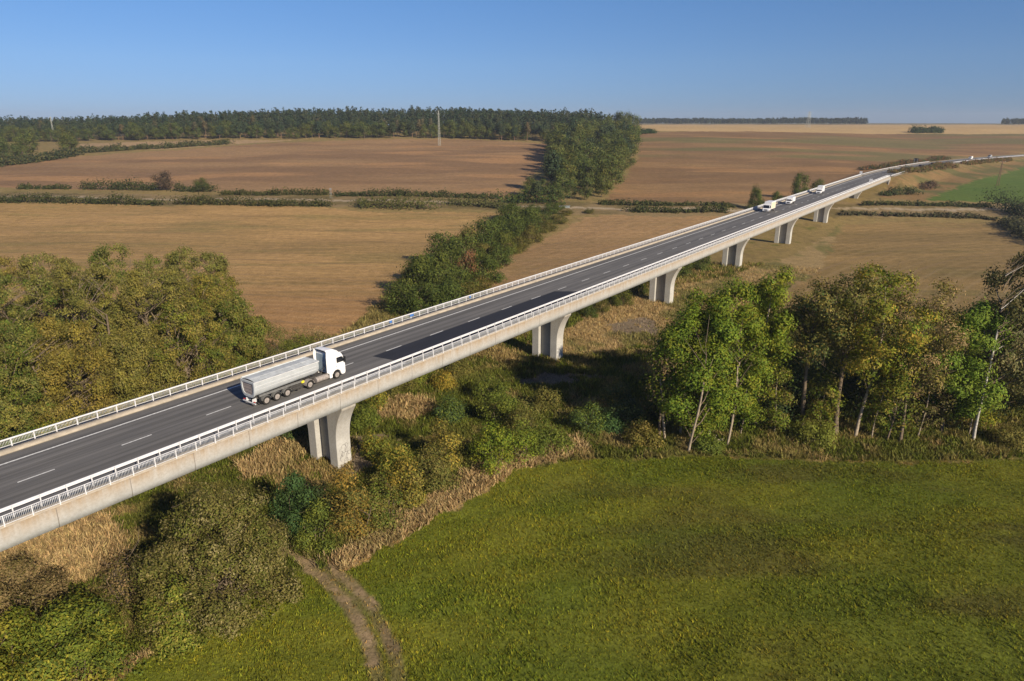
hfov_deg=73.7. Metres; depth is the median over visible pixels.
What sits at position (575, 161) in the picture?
wood tree
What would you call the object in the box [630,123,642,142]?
wood tree
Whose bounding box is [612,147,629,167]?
wood tree
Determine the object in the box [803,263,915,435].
alder tree
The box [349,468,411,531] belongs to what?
shrub
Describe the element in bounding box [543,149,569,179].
wood tree
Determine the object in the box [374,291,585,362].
road patch
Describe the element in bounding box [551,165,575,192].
wood tree
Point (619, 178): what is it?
wood tree
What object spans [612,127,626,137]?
wood tree
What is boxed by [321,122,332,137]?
forest tree
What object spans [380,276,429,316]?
belt tree
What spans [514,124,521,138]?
forest tree
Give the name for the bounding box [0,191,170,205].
hedge
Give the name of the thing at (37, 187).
hedge
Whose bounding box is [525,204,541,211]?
belt tree
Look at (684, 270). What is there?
tree
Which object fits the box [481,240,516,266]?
belt tree
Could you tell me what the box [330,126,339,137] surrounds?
forest tree
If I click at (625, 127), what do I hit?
wood tree
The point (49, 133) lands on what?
forest tree
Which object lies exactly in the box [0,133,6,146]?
broadleaf tree
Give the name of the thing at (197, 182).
tree
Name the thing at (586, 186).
wood tree
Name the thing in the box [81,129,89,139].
forest tree
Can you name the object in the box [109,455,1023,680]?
meadow grass
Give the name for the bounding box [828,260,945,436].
ash tree
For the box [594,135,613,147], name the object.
wood tree
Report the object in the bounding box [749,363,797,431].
ash sapling
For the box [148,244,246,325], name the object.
willow tree
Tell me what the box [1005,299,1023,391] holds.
birch tree
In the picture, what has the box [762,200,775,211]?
box truck
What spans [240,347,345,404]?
tipper truck
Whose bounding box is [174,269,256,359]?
willow tree
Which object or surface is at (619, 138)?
wood tree
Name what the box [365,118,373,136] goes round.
forest tree
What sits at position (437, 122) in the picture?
forest tree
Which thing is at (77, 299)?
willow tree
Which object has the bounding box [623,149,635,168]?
wood tree
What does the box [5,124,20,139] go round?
forest tree
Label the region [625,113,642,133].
wood tree
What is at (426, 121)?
forest tree
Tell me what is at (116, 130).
forest tree
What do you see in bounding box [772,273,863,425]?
alder tree
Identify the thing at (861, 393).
understorey tree
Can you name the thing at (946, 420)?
understorey tree
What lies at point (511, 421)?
shrub
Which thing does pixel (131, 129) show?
forest tree
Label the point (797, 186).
tree
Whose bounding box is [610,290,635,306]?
tree
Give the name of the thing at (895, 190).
hedge
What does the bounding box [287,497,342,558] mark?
hazel bush
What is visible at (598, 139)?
wood tree
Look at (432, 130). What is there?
forest tree
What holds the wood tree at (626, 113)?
on the ground at (330, 269)
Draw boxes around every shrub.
[0,419,42,446]
[22,415,78,437]
[73,408,113,424]
[259,320,311,363]
[277,331,318,352]
[279,424,307,441]
[286,323,340,353]
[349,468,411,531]
[350,403,381,429]
[357,428,393,461]
[360,391,391,412]
[370,440,430,493]
[381,451,429,511]
[384,379,421,396]
[412,371,434,385]
[413,438,462,493]
[421,412,466,472]
[427,367,458,391]
[432,391,470,424]
[444,358,477,376]
[466,416,519,476]
[469,372,512,403]
[476,386,519,432]
[491,412,542,464]
[496,397,549,434]
[524,420,576,457]
[527,384,561,414]
[561,397,611,435]
[591,407,629,435]
[604,396,647,430]
[618,416,666,450]
[688,434,726,455]
[784,415,839,451]
[984,420,1023,454]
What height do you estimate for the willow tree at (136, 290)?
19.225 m
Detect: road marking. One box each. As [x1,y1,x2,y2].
[0,156,995,464]
[0,161,961,519]
[19,183,855,481]
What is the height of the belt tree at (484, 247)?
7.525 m
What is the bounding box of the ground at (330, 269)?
[0,123,1023,680]
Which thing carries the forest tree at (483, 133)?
on the ground at (330, 269)
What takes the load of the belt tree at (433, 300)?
on the ground at (330, 269)
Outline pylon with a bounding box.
[438,113,440,145]
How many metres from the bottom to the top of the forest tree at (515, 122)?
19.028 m
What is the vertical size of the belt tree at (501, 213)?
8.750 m
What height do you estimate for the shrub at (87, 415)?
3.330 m
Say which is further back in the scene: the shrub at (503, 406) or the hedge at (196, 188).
the hedge at (196, 188)
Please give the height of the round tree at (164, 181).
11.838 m
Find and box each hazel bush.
[128,568,208,663]
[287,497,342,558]
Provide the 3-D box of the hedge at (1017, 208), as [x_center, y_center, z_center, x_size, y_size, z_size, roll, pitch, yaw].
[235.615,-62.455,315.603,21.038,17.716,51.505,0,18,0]
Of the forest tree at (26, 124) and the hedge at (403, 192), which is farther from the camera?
the forest tree at (26, 124)
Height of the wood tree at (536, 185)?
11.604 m
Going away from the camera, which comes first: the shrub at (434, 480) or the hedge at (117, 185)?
the shrub at (434, 480)
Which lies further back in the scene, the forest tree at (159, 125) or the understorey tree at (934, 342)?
the forest tree at (159, 125)
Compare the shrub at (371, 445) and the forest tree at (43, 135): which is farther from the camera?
the forest tree at (43, 135)
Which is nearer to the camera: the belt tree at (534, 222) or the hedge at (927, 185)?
the belt tree at (534, 222)
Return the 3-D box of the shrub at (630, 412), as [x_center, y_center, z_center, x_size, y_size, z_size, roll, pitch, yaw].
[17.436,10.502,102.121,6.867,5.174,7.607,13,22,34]
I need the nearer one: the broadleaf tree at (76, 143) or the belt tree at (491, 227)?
the belt tree at (491, 227)
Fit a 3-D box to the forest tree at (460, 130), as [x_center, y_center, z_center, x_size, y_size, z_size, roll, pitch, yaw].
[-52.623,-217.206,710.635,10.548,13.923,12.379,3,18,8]
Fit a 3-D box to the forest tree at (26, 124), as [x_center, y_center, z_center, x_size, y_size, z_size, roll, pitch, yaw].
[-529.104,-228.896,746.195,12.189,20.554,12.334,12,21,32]
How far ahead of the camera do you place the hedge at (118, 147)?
616.22 m
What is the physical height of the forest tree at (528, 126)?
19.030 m
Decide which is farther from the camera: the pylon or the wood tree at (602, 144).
the pylon
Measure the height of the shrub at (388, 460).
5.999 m
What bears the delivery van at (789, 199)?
on the road
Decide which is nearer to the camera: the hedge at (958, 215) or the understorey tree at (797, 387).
the understorey tree at (797, 387)
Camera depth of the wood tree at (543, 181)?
367.46 m
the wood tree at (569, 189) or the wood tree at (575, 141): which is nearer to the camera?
the wood tree at (569, 189)
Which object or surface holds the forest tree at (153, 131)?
on the ground at (330, 269)
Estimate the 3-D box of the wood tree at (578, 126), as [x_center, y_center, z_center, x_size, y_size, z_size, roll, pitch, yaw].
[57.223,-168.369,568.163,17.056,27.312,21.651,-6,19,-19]
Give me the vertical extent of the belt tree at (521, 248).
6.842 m
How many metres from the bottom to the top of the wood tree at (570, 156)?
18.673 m
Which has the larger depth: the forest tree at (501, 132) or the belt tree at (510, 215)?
the forest tree at (501, 132)
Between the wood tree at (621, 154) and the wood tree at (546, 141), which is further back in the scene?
the wood tree at (546, 141)
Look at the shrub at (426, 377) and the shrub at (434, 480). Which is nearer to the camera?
the shrub at (434, 480)
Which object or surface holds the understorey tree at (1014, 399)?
on the ground at (330, 269)
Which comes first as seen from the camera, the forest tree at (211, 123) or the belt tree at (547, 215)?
the belt tree at (547, 215)
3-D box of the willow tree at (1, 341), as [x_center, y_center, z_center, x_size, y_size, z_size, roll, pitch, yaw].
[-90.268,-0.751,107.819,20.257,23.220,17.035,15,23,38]
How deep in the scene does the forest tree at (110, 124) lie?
718.95 m
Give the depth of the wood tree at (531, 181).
361.87 m
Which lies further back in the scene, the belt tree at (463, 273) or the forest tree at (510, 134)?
the forest tree at (510, 134)
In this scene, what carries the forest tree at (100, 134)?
on the ground at (330, 269)
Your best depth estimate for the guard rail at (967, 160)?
576.46 m
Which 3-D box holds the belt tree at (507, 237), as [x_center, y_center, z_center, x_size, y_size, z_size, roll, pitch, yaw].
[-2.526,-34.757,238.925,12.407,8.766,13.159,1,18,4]
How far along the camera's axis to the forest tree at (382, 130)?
709.49 m
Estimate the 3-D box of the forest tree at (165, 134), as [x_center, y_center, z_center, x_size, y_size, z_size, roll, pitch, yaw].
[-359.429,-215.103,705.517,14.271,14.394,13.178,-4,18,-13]
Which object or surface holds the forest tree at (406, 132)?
on the ground at (330, 269)
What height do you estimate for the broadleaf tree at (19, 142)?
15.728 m
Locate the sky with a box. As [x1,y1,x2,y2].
[0,0,1023,124]
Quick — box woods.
[636,117,1023,124]
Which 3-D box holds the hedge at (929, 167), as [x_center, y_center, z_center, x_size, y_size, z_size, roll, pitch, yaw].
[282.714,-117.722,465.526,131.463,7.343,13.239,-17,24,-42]
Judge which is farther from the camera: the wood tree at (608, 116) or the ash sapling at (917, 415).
the wood tree at (608, 116)
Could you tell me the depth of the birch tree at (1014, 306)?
92.25 m
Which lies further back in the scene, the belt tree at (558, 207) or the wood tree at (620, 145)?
the wood tree at (620, 145)
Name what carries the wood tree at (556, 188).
on the ground at (330, 269)
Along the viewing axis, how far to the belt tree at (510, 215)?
277.49 m
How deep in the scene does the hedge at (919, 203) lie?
334.08 m
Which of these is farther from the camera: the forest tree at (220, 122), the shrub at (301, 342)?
the forest tree at (220, 122)
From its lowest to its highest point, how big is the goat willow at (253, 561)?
13.134 m
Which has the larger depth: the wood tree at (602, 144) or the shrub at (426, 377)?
the wood tree at (602, 144)
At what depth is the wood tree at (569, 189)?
352.44 m
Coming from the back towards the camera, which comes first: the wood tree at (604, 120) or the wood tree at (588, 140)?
the wood tree at (604, 120)
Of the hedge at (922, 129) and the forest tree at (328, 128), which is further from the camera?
the hedge at (922, 129)
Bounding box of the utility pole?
[996,161,1005,185]
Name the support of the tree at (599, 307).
on the ground at (330, 269)
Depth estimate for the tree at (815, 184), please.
366.02 m
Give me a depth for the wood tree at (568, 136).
524.38 m
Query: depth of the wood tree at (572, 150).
442.55 m
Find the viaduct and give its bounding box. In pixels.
[0,174,890,551]
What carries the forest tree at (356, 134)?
on the ground at (330, 269)
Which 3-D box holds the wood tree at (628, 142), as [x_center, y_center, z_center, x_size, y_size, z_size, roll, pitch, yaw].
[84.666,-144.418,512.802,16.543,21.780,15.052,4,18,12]
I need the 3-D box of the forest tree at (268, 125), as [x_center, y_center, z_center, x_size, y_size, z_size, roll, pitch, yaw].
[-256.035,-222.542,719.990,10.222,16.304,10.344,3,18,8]
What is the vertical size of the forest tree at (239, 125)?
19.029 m
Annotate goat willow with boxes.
[0,550,82,657]
[124,469,306,652]
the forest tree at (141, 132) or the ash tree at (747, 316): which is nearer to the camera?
the ash tree at (747, 316)
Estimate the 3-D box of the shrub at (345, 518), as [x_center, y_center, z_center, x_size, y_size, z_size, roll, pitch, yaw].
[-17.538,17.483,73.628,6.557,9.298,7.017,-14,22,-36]
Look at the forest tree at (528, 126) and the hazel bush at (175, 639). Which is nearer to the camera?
the hazel bush at (175, 639)
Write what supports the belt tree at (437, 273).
on the ground at (330, 269)
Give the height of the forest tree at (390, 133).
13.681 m
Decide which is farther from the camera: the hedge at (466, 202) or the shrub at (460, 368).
the hedge at (466, 202)
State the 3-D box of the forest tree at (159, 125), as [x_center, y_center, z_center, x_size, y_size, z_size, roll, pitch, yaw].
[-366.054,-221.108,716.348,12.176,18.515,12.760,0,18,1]
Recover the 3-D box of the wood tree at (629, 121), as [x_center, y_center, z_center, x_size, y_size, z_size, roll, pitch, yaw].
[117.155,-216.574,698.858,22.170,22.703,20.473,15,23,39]
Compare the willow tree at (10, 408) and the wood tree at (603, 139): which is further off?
the wood tree at (603, 139)
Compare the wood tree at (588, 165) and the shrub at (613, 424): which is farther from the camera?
the wood tree at (588, 165)
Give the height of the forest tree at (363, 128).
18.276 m
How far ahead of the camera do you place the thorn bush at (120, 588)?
63.00 m
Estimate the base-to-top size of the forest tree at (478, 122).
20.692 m
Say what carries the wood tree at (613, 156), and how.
on the ground at (330, 269)
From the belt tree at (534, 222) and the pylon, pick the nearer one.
the belt tree at (534, 222)
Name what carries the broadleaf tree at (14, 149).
on the ground at (330, 269)
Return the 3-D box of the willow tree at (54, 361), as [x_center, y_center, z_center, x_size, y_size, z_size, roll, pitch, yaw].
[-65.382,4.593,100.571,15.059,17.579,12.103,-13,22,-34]
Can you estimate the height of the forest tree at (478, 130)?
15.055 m
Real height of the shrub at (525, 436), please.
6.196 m
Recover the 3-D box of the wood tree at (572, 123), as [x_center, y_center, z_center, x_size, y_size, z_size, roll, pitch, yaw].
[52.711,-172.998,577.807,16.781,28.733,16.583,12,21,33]
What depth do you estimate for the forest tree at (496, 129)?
692.06 m
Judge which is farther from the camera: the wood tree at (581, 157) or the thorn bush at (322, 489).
the wood tree at (581, 157)
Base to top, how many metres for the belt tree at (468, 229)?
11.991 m
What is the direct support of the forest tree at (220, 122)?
on the ground at (330, 269)
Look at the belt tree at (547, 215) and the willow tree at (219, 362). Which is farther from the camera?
the belt tree at (547, 215)
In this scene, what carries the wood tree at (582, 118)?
on the ground at (330, 269)
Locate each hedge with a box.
[0,146,84,166]
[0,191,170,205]
[16,182,71,189]
[74,139,234,152]
[76,177,162,190]
[166,181,219,192]
[169,192,335,206]
[217,187,333,195]
[333,187,501,199]
[347,192,445,209]
[437,195,507,208]
[495,183,567,203]
[596,198,735,207]
[622,204,732,213]
[640,128,657,133]
[838,210,998,220]
[859,155,950,169]
[861,199,993,207]
[878,185,925,195]
[887,161,958,173]
[907,124,945,132]
[919,179,939,189]
[960,157,1013,164]
[975,184,1023,217]
[995,214,1023,237]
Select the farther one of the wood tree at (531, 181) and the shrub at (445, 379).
the wood tree at (531, 181)
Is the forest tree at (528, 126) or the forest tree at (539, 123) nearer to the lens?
the forest tree at (528, 126)
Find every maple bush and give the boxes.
[0,600,68,680]
[2,585,146,680]
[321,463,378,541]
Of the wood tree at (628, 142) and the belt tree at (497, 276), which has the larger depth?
the wood tree at (628, 142)
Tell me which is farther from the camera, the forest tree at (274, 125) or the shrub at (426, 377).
the forest tree at (274, 125)
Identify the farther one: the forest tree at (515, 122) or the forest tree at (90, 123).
the forest tree at (90, 123)
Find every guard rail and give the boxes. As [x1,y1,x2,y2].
[861,161,928,174]
[891,155,1023,175]
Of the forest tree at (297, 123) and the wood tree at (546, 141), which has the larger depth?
the forest tree at (297, 123)
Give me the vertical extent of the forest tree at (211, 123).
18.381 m
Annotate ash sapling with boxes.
[691,364,731,436]
[727,366,769,433]
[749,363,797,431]
[794,374,848,428]
[850,355,914,436]
[902,350,956,434]
[949,370,1005,434]
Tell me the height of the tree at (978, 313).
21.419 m
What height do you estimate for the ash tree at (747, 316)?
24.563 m
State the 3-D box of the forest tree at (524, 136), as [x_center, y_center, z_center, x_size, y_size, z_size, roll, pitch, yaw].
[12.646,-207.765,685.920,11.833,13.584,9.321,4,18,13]
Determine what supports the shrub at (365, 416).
on the ground at (330, 269)
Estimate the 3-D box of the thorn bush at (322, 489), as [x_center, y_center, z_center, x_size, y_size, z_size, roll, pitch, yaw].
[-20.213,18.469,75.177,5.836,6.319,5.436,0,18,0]
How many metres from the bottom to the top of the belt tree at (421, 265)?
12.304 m
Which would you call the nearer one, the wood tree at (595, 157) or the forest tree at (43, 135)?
the wood tree at (595, 157)
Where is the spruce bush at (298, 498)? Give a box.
[263,468,321,539]
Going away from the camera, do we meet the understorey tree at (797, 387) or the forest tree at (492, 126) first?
the understorey tree at (797, 387)
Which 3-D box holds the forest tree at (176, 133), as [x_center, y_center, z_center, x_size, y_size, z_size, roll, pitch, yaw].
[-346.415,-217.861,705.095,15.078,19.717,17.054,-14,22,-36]
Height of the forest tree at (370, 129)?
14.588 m
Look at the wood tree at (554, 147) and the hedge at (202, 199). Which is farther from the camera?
the wood tree at (554, 147)
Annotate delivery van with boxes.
[785,196,795,203]
[816,185,824,193]
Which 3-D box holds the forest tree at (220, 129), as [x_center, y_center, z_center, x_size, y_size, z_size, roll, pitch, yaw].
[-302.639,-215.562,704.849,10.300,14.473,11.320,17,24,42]
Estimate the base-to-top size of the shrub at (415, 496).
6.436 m
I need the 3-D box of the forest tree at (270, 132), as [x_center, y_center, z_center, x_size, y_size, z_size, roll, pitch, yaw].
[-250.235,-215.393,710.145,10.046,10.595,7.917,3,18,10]
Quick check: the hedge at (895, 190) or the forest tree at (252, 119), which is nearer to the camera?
the hedge at (895, 190)
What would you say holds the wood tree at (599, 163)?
on the ground at (330, 269)
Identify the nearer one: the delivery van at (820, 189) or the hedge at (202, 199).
the delivery van at (820, 189)
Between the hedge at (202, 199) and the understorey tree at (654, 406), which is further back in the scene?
the hedge at (202, 199)
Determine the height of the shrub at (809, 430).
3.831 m
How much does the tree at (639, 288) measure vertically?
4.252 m
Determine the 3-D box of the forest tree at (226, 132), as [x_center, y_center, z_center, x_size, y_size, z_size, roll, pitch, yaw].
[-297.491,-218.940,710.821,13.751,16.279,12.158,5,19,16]
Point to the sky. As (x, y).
(878, 61)
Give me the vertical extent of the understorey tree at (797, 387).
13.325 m
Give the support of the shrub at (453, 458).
on the ground at (330, 269)
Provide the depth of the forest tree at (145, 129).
709.50 m
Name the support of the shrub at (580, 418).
on the ground at (330, 269)
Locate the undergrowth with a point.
(404, 410)
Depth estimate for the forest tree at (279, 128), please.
707.93 m
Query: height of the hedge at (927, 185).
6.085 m
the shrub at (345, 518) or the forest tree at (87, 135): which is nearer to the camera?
the shrub at (345, 518)
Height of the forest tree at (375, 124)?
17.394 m
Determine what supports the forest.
on the ground at (330, 269)
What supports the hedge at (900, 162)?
on the ground at (330, 269)
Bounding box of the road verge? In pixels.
[863,154,1022,176]
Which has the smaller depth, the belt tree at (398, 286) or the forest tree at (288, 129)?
the belt tree at (398, 286)
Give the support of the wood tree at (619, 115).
on the ground at (330, 269)
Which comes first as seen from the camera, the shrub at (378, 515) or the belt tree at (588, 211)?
the shrub at (378, 515)
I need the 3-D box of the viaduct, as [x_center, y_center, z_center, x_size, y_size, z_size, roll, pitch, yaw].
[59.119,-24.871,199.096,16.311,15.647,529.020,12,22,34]
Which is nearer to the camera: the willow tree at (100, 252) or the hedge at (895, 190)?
the willow tree at (100, 252)
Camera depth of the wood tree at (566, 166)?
375.60 m
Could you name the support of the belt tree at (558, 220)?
on the ground at (330, 269)
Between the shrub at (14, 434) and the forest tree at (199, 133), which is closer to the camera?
the shrub at (14, 434)
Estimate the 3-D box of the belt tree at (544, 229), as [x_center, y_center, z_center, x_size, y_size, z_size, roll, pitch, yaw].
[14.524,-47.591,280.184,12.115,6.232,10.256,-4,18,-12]
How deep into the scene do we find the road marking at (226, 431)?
67.29 m
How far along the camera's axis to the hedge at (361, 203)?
327.63 m
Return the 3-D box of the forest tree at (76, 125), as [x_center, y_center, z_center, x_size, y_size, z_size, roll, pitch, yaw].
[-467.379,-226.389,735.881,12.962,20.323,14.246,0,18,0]
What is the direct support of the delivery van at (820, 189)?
on the road
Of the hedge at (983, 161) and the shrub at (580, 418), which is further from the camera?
the hedge at (983, 161)
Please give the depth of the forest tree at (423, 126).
707.60 m
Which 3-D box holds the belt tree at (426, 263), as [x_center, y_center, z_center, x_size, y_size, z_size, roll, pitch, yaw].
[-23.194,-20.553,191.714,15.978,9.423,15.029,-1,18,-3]
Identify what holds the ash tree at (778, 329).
on the ground at (330, 269)
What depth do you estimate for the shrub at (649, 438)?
94.87 m
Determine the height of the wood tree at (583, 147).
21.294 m
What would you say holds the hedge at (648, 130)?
on the ground at (330, 269)
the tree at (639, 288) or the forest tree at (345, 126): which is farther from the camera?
the forest tree at (345, 126)
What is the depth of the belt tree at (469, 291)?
165.78 m
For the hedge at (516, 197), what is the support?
on the ground at (330, 269)
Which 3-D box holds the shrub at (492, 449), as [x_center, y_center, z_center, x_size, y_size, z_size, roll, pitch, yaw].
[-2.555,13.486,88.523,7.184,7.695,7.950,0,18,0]
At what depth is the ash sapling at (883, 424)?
96.10 m
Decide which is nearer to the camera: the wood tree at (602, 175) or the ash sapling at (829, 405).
the ash sapling at (829, 405)
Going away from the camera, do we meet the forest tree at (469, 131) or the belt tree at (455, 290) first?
the belt tree at (455, 290)
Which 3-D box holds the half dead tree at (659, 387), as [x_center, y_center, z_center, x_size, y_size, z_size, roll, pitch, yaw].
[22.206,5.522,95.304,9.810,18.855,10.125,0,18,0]
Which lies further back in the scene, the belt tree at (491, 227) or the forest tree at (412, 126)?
the forest tree at (412, 126)
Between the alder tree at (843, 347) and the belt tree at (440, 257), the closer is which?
the alder tree at (843, 347)
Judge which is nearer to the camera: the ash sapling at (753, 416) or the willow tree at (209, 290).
the ash sapling at (753, 416)
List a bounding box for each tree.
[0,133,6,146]
[0,141,20,157]
[0,255,46,344]
[0,273,82,391]
[0,316,15,383]
[0,340,85,444]
[3,251,102,343]
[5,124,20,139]
[11,136,29,153]
[13,133,37,154]
[17,129,39,147]
[20,121,32,128]
[20,314,131,429]
[37,130,47,141]
[39,122,50,140]
[44,128,56,139]
[50,261,150,375]
[51,129,62,140]
[55,133,77,149]
[57,130,77,147]
[69,121,80,139]
[73,242,178,345]
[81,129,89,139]
[82,129,94,139]
[86,121,94,135]
[93,124,101,139]
[97,124,109,139]
[97,326,189,406]
[101,129,111,138]
[105,130,116,138]
[105,266,204,358]
[106,121,114,139]
[110,123,120,139]
[121,125,133,139]
[126,123,143,139]
[131,126,146,139]
[140,124,149,138]
[143,294,237,390]
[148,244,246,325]
[150,127,161,137]
[150,170,175,189]
[151,119,158,138]
[157,122,166,138]
[158,125,170,137]
[168,121,183,138]
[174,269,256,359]
[184,125,192,138]
[191,122,197,130]
[191,126,202,138]
[192,177,208,188]
[198,121,206,137]
[202,121,207,132]
[203,293,270,373]
[207,120,215,137]
[208,126,218,138]
[213,124,223,136]
[215,121,228,137]
[221,123,229,137]
[228,124,241,136]
[233,121,245,138]
[240,120,248,137]
[246,124,256,137]
[249,114,254,123]
[251,123,264,137]
[264,122,272,129]
[267,128,276,136]
[269,122,277,137]
[274,121,284,138]
[285,118,296,137]
[285,126,293,137]
[291,119,299,133]
[292,126,299,137]
[305,121,319,137]
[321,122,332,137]
[322,120,333,136]
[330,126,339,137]
[339,121,352,135]
[340,120,352,137]
[348,122,358,137]
[354,125,363,136]
[356,120,371,137]
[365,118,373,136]
[366,123,377,137]
[372,122,382,137]
[376,121,387,137]
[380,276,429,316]
[385,126,394,135]
[388,121,397,134]
[390,117,400,133]
[392,251,437,297]
[395,121,400,136]
[397,280,447,316]
[400,123,410,135]
[402,119,410,136]
[402,251,445,281]
[407,122,416,137]
[412,264,466,300]
[416,120,420,131]
[418,122,427,137]
[418,230,464,268]
[424,117,429,130]
[426,241,467,279]
[427,123,437,136]
[428,276,467,308]
[434,119,442,136]
[438,263,484,289]
[439,124,448,135]
[440,230,486,265]
[444,120,458,137]
[448,279,481,302]
[449,126,457,137]
[451,223,482,251]
[454,247,479,273]
[457,119,469,137]
[457,125,464,136]
[463,124,474,136]
[464,123,474,137]
[465,251,506,282]
[467,214,504,251]
[467,274,496,296]
[472,243,493,261]
[473,118,482,129]
[475,123,482,137]
[477,126,485,138]
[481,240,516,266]
[484,118,493,129]
[485,127,495,137]
[486,215,514,239]
[487,122,495,131]
[491,230,522,254]
[492,203,524,218]
[495,122,502,134]
[497,122,507,139]
[498,200,533,228]
[502,122,512,137]
[505,125,514,139]
[506,218,527,240]
[510,127,519,140]
[510,234,530,253]
[511,119,518,137]
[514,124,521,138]
[519,128,530,140]
[520,203,543,231]
[520,222,545,244]
[522,176,536,192]
[525,122,530,134]
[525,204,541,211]
[529,180,543,202]
[530,123,539,136]
[533,210,555,222]
[535,118,543,138]
[535,218,560,232]
[536,124,547,136]
[539,128,550,139]
[540,178,551,193]
[541,150,562,184]
[541,201,560,213]
[542,134,557,153]
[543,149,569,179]
[544,143,564,163]
[545,119,564,140]
[546,130,569,150]
[547,182,566,201]
[549,213,568,223]
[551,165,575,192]
[555,130,571,148]
[555,201,564,209]
[556,158,580,190]
[556,160,578,181]
[558,136,572,150]
[558,141,569,152]
[559,208,574,215]
[562,144,582,163]
[562,151,579,173]
[564,181,578,198]
[566,118,580,135]
[567,132,589,151]
[570,127,589,140]
[571,154,596,182]
[572,121,585,136]
[573,152,592,169]
[576,155,601,185]
[577,116,589,124]
[577,175,595,199]
[578,141,591,157]
[578,142,599,158]
[582,119,598,129]
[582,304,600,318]
[583,138,595,146]
[583,208,594,212]
[585,128,598,138]
[585,156,607,180]
[591,298,610,313]
[592,149,610,177]
[593,126,611,139]
[593,149,620,179]
[593,163,613,193]
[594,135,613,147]
[594,179,607,196]
[595,133,612,145]
[597,141,610,153]
[598,117,616,125]
[601,123,618,134]
[601,157,627,184]
[602,144,615,164]
[605,113,615,122]
[607,151,626,173]
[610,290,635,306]
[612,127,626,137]
[612,133,632,152]
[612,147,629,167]
[613,111,627,122]
[613,137,627,151]
[615,134,634,152]
[617,130,638,155]
[618,120,632,131]
[622,117,638,129]
[623,109,634,123]
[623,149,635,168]
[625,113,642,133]
[625,283,648,295]
[626,125,642,156]
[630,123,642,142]
[638,364,726,428]
[639,315,701,435]
[646,287,745,451]
[676,262,695,277]
[686,272,774,445]
[690,256,711,270]
[690,346,772,426]
[733,265,798,425]
[744,339,816,432]
[746,183,764,208]
[771,191,783,200]
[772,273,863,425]
[782,350,860,426]
[788,170,809,194]
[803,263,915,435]
[809,179,824,189]
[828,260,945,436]
[831,350,913,424]
[859,262,977,442]
[864,323,930,440]
[869,352,966,429]
[902,303,970,414]
[912,295,1023,432]
[919,291,1023,421]
[964,356,1023,413]
[971,248,1023,440]
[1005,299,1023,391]
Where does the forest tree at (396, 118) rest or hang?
on the ground at (330, 269)
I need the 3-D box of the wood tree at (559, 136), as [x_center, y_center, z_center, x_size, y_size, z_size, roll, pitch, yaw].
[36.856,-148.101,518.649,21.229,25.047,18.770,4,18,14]
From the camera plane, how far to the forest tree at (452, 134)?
708.95 m
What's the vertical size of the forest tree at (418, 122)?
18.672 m
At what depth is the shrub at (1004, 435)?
95.44 m
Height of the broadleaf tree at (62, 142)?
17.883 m
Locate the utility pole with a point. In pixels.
(1000, 173)
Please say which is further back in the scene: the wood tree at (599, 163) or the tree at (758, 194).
the wood tree at (599, 163)
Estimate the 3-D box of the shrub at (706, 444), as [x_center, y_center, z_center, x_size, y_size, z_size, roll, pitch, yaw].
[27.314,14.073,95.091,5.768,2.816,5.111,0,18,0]
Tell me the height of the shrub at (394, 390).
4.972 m
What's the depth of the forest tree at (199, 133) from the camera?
703.03 m
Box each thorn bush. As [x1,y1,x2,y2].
[91,532,148,618]
[301,477,351,541]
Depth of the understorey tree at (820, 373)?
102.18 m
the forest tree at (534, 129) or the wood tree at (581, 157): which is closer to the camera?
the wood tree at (581, 157)
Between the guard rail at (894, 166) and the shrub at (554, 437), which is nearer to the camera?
the shrub at (554, 437)
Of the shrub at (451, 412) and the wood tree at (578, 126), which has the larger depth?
the wood tree at (578, 126)
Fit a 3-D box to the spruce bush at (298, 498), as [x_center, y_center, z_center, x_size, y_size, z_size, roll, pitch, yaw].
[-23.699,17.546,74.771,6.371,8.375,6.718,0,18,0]
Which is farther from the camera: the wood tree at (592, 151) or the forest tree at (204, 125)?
the forest tree at (204, 125)
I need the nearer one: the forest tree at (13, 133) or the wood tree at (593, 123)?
the wood tree at (593, 123)
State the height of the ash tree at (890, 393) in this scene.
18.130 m
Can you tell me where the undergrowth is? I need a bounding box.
[0,260,1023,680]
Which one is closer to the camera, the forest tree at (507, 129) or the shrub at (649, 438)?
the shrub at (649, 438)
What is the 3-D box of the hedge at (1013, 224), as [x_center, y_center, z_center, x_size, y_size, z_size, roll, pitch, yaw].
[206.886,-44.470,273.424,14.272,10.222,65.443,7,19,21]
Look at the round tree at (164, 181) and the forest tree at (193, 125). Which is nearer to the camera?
the round tree at (164, 181)
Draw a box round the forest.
[0,105,613,134]
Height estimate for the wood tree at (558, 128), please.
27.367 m
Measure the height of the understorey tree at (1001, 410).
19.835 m
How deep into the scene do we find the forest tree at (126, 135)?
709.17 m
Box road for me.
[0,154,1023,520]
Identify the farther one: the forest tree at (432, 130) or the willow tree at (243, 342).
the forest tree at (432, 130)
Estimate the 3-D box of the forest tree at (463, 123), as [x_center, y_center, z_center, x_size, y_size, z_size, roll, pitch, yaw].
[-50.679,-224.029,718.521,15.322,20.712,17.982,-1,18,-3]
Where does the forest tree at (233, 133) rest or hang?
on the ground at (330, 269)

